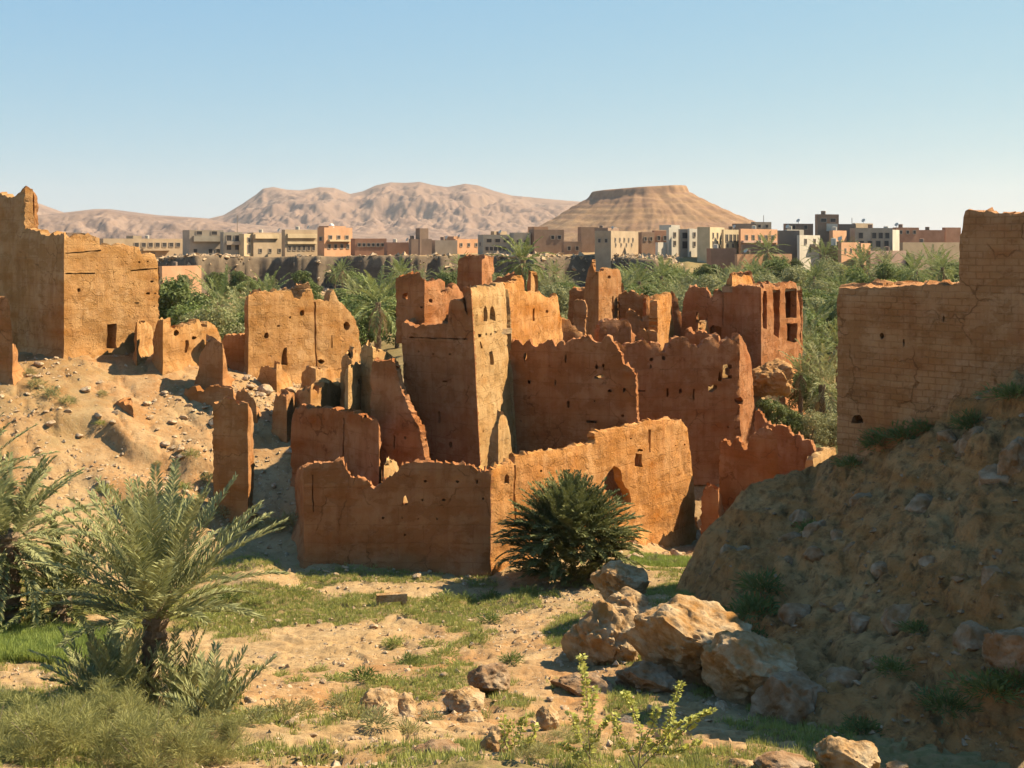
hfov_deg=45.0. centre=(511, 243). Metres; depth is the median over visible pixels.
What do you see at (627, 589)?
boulder
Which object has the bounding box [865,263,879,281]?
tree
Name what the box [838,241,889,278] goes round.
palm tree
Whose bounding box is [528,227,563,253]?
town house
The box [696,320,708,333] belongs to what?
mud ruin
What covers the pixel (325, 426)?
ruined house
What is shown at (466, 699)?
boulder
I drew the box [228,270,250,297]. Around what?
tree
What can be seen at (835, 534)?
rock
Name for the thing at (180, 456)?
stone
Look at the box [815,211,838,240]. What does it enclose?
town house
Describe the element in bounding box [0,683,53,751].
shrub
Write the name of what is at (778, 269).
tree
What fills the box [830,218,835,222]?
window
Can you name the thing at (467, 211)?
mountains
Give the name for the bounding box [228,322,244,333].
tree
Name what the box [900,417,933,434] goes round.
shrub
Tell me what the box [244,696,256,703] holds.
stone
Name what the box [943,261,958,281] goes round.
tree
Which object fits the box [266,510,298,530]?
shrub
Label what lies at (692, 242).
town house
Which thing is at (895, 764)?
boulder
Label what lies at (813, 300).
tree
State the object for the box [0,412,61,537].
palm tree
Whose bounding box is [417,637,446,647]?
shrub
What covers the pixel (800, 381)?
palm tree
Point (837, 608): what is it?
rock
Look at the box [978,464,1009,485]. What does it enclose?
rock
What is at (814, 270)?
palm tree
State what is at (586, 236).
town house
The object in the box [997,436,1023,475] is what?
boulder
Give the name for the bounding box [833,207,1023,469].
mud house
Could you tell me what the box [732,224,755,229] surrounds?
town house
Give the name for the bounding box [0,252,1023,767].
ground
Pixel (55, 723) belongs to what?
shrub
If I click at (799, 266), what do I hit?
tree
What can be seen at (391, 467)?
mud ruin
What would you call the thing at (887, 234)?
window
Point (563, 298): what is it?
tree
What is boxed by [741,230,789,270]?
palm tree
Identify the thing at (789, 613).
rock
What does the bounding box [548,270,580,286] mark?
palm tree
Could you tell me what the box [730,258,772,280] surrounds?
palm tree
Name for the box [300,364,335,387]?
mud ruin
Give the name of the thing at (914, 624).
shrub
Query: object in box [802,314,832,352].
tree
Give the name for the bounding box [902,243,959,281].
palm tree
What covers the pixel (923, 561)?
rock
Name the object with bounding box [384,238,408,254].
town house
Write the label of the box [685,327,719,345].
mud ruin
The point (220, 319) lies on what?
tree
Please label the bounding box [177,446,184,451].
stone
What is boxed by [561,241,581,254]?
town house
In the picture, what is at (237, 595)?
shrub
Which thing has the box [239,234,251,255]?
town house
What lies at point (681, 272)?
palm tree
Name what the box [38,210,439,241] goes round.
hills
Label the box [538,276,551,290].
tree
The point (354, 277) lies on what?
tree
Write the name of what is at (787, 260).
tree
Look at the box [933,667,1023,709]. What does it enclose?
shrub
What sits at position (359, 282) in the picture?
tree
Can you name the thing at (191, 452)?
shrub
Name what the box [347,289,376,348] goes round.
tree
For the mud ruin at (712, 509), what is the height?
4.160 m
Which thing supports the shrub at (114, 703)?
on the ground at (138, 438)
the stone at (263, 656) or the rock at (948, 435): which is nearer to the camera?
the stone at (263, 656)
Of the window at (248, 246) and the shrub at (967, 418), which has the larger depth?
the window at (248, 246)
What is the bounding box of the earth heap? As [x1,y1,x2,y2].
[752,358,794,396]
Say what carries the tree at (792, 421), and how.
on the ground at (138, 438)
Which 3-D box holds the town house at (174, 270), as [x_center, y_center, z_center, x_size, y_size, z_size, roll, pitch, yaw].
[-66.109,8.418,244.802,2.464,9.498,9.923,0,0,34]
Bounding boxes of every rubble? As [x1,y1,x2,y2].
[0,352,300,556]
[157,250,683,293]
[620,396,815,558]
[695,378,1023,756]
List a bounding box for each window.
[226,235,231,240]
[226,245,231,249]
[234,235,238,240]
[247,245,250,253]
[486,238,491,242]
[495,238,500,242]
[682,232,687,238]
[682,241,687,248]
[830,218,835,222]
[858,232,863,238]
[867,240,872,247]
[871,232,876,238]
[875,240,880,247]
[878,232,882,238]
[884,240,888,246]
[885,232,889,238]
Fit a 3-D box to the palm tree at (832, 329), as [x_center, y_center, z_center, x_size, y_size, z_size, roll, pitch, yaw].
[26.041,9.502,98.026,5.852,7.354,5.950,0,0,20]
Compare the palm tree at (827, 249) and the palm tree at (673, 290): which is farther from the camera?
the palm tree at (827, 249)
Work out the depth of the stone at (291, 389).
77.84 m
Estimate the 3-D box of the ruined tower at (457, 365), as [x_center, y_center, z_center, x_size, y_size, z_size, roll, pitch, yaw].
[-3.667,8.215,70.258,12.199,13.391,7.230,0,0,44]
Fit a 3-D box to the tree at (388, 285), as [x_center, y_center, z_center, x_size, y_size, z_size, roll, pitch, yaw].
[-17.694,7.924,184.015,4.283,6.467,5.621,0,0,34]
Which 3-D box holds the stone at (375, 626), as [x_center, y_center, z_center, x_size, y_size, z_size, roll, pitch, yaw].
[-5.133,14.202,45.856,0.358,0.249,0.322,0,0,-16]
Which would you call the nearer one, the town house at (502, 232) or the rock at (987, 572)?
the rock at (987, 572)
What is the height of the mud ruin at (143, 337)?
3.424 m
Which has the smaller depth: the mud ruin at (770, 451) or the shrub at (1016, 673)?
the shrub at (1016, 673)
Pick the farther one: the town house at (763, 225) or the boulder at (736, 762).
the town house at (763, 225)
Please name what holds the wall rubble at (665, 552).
on the ground at (138, 438)
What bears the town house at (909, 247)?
on the ground at (138, 438)
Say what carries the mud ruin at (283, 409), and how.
on the ground at (138, 438)
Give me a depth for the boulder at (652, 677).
33.83 m
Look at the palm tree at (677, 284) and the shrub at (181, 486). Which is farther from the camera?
the palm tree at (677, 284)
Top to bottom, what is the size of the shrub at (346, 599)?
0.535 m
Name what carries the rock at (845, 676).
on the hill at (984, 528)
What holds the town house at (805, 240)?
on the ground at (138, 438)
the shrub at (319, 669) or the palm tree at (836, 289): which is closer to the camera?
the shrub at (319, 669)
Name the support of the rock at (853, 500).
on the hill at (984, 528)
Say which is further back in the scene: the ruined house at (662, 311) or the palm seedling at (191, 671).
the ruined house at (662, 311)
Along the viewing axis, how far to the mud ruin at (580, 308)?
86.94 m
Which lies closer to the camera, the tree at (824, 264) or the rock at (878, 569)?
the rock at (878, 569)
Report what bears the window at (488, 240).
in the town house at (486, 243)
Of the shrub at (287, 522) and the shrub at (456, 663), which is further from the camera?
the shrub at (287, 522)
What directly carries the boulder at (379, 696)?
on the ground at (138, 438)
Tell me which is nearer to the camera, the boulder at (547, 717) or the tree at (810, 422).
the boulder at (547, 717)
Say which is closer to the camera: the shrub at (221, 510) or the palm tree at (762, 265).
the shrub at (221, 510)
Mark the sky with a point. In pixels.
(909, 113)
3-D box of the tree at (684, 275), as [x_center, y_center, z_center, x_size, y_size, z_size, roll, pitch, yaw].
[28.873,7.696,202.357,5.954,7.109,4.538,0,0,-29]
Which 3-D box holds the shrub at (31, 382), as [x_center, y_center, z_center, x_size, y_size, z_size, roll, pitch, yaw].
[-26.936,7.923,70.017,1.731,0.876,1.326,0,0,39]
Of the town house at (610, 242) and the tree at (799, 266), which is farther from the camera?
the town house at (610, 242)
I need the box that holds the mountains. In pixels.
[37,182,579,238]
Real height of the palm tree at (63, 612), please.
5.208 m
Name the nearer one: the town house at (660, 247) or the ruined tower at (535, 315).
the ruined tower at (535, 315)
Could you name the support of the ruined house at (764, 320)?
on the ground at (138, 438)
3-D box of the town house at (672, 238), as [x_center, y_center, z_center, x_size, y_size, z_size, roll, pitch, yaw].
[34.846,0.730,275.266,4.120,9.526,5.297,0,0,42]
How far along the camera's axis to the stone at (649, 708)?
31.28 m
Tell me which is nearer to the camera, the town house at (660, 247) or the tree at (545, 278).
the tree at (545, 278)
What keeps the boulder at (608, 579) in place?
on the ground at (138, 438)
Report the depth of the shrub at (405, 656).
39.35 m
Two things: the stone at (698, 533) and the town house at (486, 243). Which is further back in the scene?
the town house at (486, 243)
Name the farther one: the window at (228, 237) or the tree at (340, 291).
the window at (228, 237)
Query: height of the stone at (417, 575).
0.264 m
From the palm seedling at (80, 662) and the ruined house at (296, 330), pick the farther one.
the ruined house at (296, 330)
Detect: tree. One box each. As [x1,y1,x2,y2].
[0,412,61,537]
[0,449,121,626]
[0,518,142,631]
[4,457,289,714]
[158,277,209,325]
[159,276,193,303]
[167,302,228,338]
[172,264,261,332]
[173,273,205,293]
[176,274,193,288]
[177,298,238,341]
[198,281,270,337]
[198,297,215,307]
[203,272,230,304]
[218,287,275,318]
[223,312,244,333]
[228,267,291,307]
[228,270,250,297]
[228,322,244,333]
[243,280,259,294]
[262,276,279,291]
[290,270,313,287]
[309,282,322,298]
[322,257,358,288]
[323,263,343,292]
[334,288,349,300]
[335,263,402,349]
[335,275,358,292]
[336,274,378,297]
[339,292,367,301]
[341,296,357,315]
[345,269,361,290]
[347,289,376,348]
[348,301,386,346]
[349,275,369,293]
[350,278,377,294]
[374,254,425,290]
[377,288,398,347]
[381,263,414,281]
[381,275,397,295]
[381,299,397,344]
[415,265,433,279]
[426,266,456,284]
[434,271,456,287]
[438,252,471,280]
[485,234,557,289]
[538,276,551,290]
[539,274,551,285]
[539,282,570,317]
[542,259,572,283]
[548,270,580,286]
[553,280,572,285]
[553,281,581,309]
[577,268,660,294]
[606,261,667,286]
[615,262,645,279]
[620,268,647,286]
[622,258,664,294]
[623,284,640,293]
[625,282,658,296]
[632,252,693,292]
[644,266,676,291]
[646,275,697,303]
[649,281,701,312]
[651,274,720,296]
[660,261,681,282]
[667,265,701,291]
[674,269,697,294]
[675,274,725,299]
[677,290,698,318]
[682,276,706,283]
[693,264,723,280]
[699,264,745,290]
[711,262,757,280]
[721,267,737,276]
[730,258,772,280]
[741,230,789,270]
[742,262,770,279]
[746,258,782,279]
[752,267,788,281]
[752,274,780,282]
[755,398,787,424]
[763,258,790,279]
[769,256,788,264]
[773,408,802,432]
[775,338,837,422]
[777,266,809,287]
[781,264,809,280]
[784,371,818,408]
[785,349,829,418]
[788,258,803,266]
[793,408,834,447]
[795,258,834,294]
[801,238,837,265]
[802,268,823,287]
[802,280,838,295]
[802,288,826,312]
[802,295,832,332]
[802,311,833,377]
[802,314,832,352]
[802,321,836,384]
[803,310,826,338]
[803,319,838,387]
[803,379,836,414]
[805,300,836,355]
[810,269,862,321]
[811,410,837,448]
[814,255,845,279]
[817,288,838,339]
[818,262,851,287]
[821,298,836,327]
[825,236,857,263]
[827,265,873,291]
[829,317,837,349]
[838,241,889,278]
[843,249,879,277]
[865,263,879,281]
[867,248,906,269]
[870,247,893,262]
[875,259,907,280]
[890,249,939,282]
[892,266,930,280]
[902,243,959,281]
[904,250,911,267]
[917,246,958,281]
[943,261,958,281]
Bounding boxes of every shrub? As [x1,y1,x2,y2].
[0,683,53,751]
[0,692,108,767]
[22,367,36,375]
[26,377,48,390]
[34,384,60,398]
[46,671,168,748]
[58,394,77,405]
[69,695,231,767]
[91,420,106,425]
[93,483,114,495]
[96,389,108,395]
[168,708,257,766]
[174,481,195,489]
[180,448,202,457]
[188,611,223,621]
[199,472,212,483]
[207,587,242,603]
[214,505,228,518]
[227,516,247,531]
[229,704,274,727]
[240,594,268,606]
[242,663,270,669]
[244,521,265,530]
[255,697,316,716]
[258,516,286,534]
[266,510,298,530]
[272,668,293,676]
[283,584,310,595]
[283,672,309,683]
[292,695,323,713]
[299,663,329,672]
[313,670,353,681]
[316,605,337,611]
[321,696,378,720]
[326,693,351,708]
[334,595,359,605]
[341,663,386,682]
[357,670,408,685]
[358,703,398,736]
[378,634,403,647]
[388,650,423,665]
[394,605,424,618]
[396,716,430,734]
[414,688,441,701]
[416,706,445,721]
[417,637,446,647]
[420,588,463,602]
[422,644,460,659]
[443,657,477,667]
[449,591,478,602]
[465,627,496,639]
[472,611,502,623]
[477,588,501,600]
[489,469,651,589]
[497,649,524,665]
[497,713,539,755]
[511,740,593,767]
[515,584,543,595]
[536,587,559,597]
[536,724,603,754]
[555,653,619,767]
[572,758,625,767]
[611,680,717,767]
[648,554,659,560]
[722,586,786,621]
[724,565,787,602]
[747,620,768,637]
[790,516,819,532]
[829,454,863,471]
[832,713,890,739]
[856,425,886,452]
[867,419,925,443]
[868,655,919,678]
[892,618,927,639]
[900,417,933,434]
[908,682,983,726]
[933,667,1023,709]
[947,408,982,430]
[973,381,1023,401]
[980,661,1023,703]
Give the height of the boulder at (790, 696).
1.678 m
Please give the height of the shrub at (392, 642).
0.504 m
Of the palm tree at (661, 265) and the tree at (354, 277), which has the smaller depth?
the palm tree at (661, 265)
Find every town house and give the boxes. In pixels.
[100,235,182,257]
[159,262,200,295]
[183,230,223,254]
[220,215,241,254]
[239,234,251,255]
[247,228,281,256]
[282,225,316,256]
[317,223,351,255]
[351,239,386,255]
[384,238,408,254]
[409,235,431,254]
[416,228,427,254]
[432,236,456,254]
[444,234,477,253]
[478,230,509,253]
[491,231,506,234]
[509,233,530,253]
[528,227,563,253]
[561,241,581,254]
[578,227,597,252]
[594,226,637,270]
[638,232,654,254]
[652,230,665,241]
[655,242,666,255]
[659,225,679,255]
[678,229,687,256]
[688,229,696,256]
[697,227,723,262]
[707,244,735,273]
[722,225,738,253]
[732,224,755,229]
[735,248,791,275]
[739,226,776,253]
[741,241,776,253]
[751,215,770,228]
[777,230,799,261]
[783,219,812,234]
[786,225,803,234]
[797,235,819,270]
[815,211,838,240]
[819,241,837,265]
[829,227,846,241]
[831,236,859,272]
[839,224,855,241]
[850,224,892,250]
[852,219,871,227]
[858,243,869,265]
[867,247,905,277]
[884,226,898,250]
[893,223,918,241]
[899,239,959,269]
[919,227,944,241]
[942,227,960,241]
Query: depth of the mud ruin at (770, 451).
72.25 m
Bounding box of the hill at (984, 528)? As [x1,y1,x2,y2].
[676,370,1023,767]
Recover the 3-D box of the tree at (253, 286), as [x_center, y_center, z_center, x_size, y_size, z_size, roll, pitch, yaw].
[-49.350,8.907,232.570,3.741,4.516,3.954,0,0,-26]
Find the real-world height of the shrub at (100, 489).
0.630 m
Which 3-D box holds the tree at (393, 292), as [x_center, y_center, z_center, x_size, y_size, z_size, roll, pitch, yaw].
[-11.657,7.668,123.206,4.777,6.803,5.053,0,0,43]
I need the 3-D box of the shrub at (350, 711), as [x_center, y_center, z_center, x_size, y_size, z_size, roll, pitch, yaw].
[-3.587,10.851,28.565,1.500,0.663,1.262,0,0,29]
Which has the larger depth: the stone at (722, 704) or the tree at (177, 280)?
the tree at (177, 280)
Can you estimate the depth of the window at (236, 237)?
284.74 m
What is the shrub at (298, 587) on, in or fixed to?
on the ground at (138, 438)
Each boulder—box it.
[353,687,399,717]
[396,692,417,717]
[409,738,465,753]
[443,685,484,712]
[456,711,483,722]
[467,662,509,692]
[480,723,519,752]
[494,643,510,647]
[515,635,536,639]
[535,705,559,730]
[550,672,616,696]
[561,599,638,665]
[590,560,649,599]
[605,592,651,613]
[615,660,683,694]
[619,586,648,603]
[625,594,751,686]
[700,630,797,704]
[725,758,752,767]
[747,670,826,725]
[752,750,814,767]
[813,735,880,767]
[886,760,907,767]
[959,426,983,452]
[982,627,1023,680]
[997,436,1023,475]
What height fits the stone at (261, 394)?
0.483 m
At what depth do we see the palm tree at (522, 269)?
92.69 m
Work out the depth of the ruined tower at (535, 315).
76.57 m
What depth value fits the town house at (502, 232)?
298.09 m
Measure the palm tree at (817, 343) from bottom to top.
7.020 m
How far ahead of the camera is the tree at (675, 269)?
210.28 m
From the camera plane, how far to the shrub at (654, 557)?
60.42 m
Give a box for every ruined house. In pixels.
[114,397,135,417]
[152,317,235,388]
[242,282,360,383]
[290,362,381,486]
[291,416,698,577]
[615,332,755,484]
[618,290,681,349]
[681,270,805,414]
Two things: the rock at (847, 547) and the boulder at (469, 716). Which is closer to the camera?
the boulder at (469, 716)
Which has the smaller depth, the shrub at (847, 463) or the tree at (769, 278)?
the shrub at (847, 463)
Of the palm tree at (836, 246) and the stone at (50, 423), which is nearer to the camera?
the stone at (50, 423)
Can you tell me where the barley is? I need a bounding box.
[0,617,113,663]
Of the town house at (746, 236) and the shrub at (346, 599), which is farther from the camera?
the town house at (746, 236)
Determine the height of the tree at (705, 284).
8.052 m
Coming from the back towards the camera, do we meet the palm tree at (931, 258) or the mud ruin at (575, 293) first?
the palm tree at (931, 258)
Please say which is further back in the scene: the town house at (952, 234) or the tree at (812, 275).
the town house at (952, 234)
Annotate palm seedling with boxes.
[25,615,189,717]
[39,622,142,696]
[105,624,239,719]
[154,640,276,722]
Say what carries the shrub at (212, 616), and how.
on the ground at (138, 438)
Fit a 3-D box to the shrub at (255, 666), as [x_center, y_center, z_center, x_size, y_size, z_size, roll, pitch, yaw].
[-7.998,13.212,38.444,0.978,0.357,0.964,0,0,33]
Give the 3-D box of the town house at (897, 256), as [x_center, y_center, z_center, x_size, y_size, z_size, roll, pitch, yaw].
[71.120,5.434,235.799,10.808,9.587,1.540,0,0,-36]
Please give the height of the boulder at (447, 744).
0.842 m
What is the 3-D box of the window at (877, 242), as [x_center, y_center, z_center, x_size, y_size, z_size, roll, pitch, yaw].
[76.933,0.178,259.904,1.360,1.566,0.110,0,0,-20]
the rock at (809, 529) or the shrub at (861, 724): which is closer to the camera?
the shrub at (861, 724)
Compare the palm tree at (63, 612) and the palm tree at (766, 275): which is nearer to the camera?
the palm tree at (63, 612)
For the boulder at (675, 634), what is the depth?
34.74 m
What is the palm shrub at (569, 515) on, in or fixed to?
on the ground at (138, 438)
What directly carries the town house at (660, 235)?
on the ground at (138, 438)
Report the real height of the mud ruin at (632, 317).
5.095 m
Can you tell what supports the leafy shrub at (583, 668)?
on the ground at (138, 438)
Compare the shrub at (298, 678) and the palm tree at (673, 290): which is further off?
the palm tree at (673, 290)
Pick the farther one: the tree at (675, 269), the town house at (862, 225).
the town house at (862, 225)
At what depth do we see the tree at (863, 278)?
169.68 m
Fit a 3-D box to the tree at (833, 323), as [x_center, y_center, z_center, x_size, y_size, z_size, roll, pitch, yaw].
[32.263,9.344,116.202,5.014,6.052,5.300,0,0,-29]
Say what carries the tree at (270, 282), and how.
on the ground at (138, 438)
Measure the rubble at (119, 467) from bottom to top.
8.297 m
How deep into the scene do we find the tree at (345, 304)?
127.73 m
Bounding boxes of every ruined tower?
[395,271,516,467]
[457,254,562,357]
[575,259,623,338]
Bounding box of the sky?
[0,0,1023,234]
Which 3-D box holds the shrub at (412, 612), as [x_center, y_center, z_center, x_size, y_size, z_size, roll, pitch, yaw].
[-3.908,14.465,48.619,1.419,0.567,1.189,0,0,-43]
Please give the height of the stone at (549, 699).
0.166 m
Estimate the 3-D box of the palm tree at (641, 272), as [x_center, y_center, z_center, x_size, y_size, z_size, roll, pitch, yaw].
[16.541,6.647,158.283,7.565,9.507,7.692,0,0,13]
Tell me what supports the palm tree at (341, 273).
on the ground at (138, 438)
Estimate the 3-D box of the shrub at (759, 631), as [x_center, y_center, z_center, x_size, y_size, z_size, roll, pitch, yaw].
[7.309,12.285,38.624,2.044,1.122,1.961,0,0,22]
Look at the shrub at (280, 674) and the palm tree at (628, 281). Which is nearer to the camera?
the shrub at (280, 674)
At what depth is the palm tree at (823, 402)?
85.68 m
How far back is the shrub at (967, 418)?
42.15 m
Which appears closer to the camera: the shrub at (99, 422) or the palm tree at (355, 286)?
the shrub at (99, 422)
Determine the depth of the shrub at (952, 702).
29.11 m
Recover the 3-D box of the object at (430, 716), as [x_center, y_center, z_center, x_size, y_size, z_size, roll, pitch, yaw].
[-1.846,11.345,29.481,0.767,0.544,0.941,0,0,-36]
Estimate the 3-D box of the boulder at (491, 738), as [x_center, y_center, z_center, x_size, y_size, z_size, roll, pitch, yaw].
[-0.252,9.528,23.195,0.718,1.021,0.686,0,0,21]
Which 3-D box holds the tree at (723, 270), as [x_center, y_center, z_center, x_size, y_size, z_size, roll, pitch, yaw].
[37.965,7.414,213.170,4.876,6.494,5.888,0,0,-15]
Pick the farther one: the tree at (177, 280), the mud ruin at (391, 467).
the tree at (177, 280)
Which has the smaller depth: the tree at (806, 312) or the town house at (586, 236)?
the tree at (806, 312)
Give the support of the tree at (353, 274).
on the ground at (138, 438)
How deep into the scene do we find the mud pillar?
62.30 m
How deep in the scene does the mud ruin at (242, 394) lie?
71.05 m
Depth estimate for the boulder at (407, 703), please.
30.79 m
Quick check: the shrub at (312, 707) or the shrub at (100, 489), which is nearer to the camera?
the shrub at (312, 707)
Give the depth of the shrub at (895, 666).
31.35 m
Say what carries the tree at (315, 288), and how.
on the ground at (138, 438)
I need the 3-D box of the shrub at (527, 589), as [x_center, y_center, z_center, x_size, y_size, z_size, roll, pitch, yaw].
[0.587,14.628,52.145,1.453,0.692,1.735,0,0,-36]
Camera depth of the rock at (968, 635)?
31.15 m
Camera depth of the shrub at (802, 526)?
44.11 m
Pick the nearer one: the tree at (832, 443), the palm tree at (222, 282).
the tree at (832, 443)
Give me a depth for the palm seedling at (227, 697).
27.40 m
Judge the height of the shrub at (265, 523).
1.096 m
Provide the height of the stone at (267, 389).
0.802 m
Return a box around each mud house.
[0,186,159,359]
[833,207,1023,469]
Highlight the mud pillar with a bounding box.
[212,396,255,527]
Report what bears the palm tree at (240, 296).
on the ground at (138, 438)
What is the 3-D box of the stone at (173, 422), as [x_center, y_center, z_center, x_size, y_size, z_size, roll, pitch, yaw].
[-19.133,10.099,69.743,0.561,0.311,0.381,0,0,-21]
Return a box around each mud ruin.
[0,296,23,384]
[132,320,152,365]
[184,384,235,406]
[222,333,244,371]
[235,387,259,422]
[257,361,292,391]
[271,389,294,442]
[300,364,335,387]
[340,346,359,406]
[360,340,430,480]
[382,457,398,482]
[486,410,511,468]
[509,334,639,501]
[562,317,582,343]
[568,286,583,325]
[573,299,587,335]
[594,318,635,344]
[625,308,640,336]
[636,329,661,349]
[639,315,648,330]
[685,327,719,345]
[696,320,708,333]
[700,482,724,534]
[719,409,835,511]
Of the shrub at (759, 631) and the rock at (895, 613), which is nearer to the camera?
the rock at (895, 613)
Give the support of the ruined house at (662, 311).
on the ground at (138, 438)
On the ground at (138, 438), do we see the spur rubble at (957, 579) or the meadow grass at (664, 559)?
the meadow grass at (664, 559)
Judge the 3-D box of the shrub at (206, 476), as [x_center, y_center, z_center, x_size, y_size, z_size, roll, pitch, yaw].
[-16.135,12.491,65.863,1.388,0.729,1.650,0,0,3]
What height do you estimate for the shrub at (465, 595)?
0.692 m
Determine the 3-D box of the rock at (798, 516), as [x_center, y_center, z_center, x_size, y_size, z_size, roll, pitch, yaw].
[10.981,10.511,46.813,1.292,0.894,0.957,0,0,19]
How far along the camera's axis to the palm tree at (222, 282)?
121.39 m
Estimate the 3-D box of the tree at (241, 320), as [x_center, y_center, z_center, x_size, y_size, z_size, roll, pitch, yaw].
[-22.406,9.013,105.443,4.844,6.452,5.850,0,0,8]
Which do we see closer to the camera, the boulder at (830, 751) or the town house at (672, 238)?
the boulder at (830, 751)
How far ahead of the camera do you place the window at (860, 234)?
258.37 m
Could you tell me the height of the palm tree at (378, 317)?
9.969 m
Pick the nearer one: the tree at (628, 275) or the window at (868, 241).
the tree at (628, 275)
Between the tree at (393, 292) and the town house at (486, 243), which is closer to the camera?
the tree at (393, 292)
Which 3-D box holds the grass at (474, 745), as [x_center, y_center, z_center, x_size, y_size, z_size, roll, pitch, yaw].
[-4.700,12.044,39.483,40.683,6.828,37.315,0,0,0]
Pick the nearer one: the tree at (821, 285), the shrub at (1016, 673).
the shrub at (1016, 673)
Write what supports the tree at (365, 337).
on the ground at (138, 438)
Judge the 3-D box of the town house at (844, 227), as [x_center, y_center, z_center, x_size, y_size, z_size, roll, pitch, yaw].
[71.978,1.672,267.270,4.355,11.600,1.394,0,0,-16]
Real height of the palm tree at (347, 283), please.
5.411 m
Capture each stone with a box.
[34,361,43,366]
[46,420,55,426]
[75,433,82,437]
[81,386,90,392]
[94,412,101,418]
[112,410,119,414]
[143,401,151,405]
[160,441,169,446]
[167,419,176,424]
[176,454,185,458]
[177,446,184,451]
[179,415,187,419]
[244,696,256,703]
[255,391,265,396]
[255,510,266,516]
[257,655,266,658]
[258,384,272,395]
[285,387,295,392]
[286,716,298,724]
[319,678,325,683]
[369,624,378,628]
[412,573,420,578]
[546,697,553,701]
[560,705,569,709]
[619,715,635,723]
[647,704,655,712]
[670,549,681,555]
[696,530,700,539]
[704,701,713,706]
[714,700,727,709]
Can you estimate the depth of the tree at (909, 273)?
169.36 m
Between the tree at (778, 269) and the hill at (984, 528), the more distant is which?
the tree at (778, 269)
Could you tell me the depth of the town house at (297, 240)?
289.96 m
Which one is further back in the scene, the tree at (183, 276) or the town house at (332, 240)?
the town house at (332, 240)
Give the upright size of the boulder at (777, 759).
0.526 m
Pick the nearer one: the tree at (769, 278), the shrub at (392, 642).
the shrub at (392, 642)
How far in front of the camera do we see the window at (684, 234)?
272.90 m
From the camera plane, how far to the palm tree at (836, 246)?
238.58 m
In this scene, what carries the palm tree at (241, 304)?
on the ground at (138, 438)
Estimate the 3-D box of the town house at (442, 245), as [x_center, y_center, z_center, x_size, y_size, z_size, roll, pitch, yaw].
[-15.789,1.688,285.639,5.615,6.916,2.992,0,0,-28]
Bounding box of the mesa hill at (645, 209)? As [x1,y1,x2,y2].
[526,185,754,241]
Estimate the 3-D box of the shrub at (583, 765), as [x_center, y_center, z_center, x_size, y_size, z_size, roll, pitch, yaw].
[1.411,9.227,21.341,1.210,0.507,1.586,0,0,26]
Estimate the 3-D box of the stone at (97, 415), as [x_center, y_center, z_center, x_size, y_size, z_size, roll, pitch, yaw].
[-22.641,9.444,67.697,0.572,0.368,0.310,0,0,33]
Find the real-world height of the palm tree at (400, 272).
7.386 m
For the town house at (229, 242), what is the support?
on the ground at (138, 438)
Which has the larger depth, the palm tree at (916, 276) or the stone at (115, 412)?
the palm tree at (916, 276)
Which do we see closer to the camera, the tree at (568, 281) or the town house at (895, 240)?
the tree at (568, 281)
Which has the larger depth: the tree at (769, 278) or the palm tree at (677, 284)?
the tree at (769, 278)
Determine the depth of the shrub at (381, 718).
27.37 m
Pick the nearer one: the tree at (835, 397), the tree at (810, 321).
the tree at (835, 397)
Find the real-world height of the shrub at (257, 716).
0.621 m
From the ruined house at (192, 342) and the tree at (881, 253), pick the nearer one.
the ruined house at (192, 342)
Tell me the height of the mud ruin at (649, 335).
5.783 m
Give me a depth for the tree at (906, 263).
237.94 m
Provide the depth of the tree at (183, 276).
225.62 m
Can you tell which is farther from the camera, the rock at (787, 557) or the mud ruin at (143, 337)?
the mud ruin at (143, 337)
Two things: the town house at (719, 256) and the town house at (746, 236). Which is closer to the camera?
the town house at (719, 256)
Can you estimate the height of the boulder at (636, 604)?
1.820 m
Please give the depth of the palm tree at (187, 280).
206.02 m
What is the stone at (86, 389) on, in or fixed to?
on the ground at (138, 438)
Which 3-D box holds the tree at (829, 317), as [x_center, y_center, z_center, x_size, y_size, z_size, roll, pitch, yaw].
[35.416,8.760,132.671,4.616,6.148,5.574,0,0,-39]
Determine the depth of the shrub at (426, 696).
33.57 m
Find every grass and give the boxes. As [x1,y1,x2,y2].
[0,551,856,767]
[628,548,690,567]
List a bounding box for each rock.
[720,544,736,553]
[736,545,750,550]
[778,531,801,541]
[778,603,811,625]
[783,555,792,564]
[789,509,812,526]
[802,520,825,537]
[803,546,824,562]
[819,666,862,686]
[830,529,842,540]
[830,605,845,612]
[842,541,854,551]
[848,611,870,634]
[849,492,872,505]
[862,656,882,670]
[870,561,887,579]
[881,604,911,635]
[904,493,932,513]
[918,555,934,566]
[936,429,957,442]
[952,620,992,650]
[953,438,960,452]
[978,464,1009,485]
[981,565,1002,585]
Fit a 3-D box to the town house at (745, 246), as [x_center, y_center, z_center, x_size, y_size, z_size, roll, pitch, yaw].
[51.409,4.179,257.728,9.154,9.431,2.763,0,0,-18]
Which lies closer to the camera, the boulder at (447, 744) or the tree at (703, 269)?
the boulder at (447, 744)
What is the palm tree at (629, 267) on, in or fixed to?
on the ground at (138, 438)
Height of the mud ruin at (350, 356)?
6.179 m

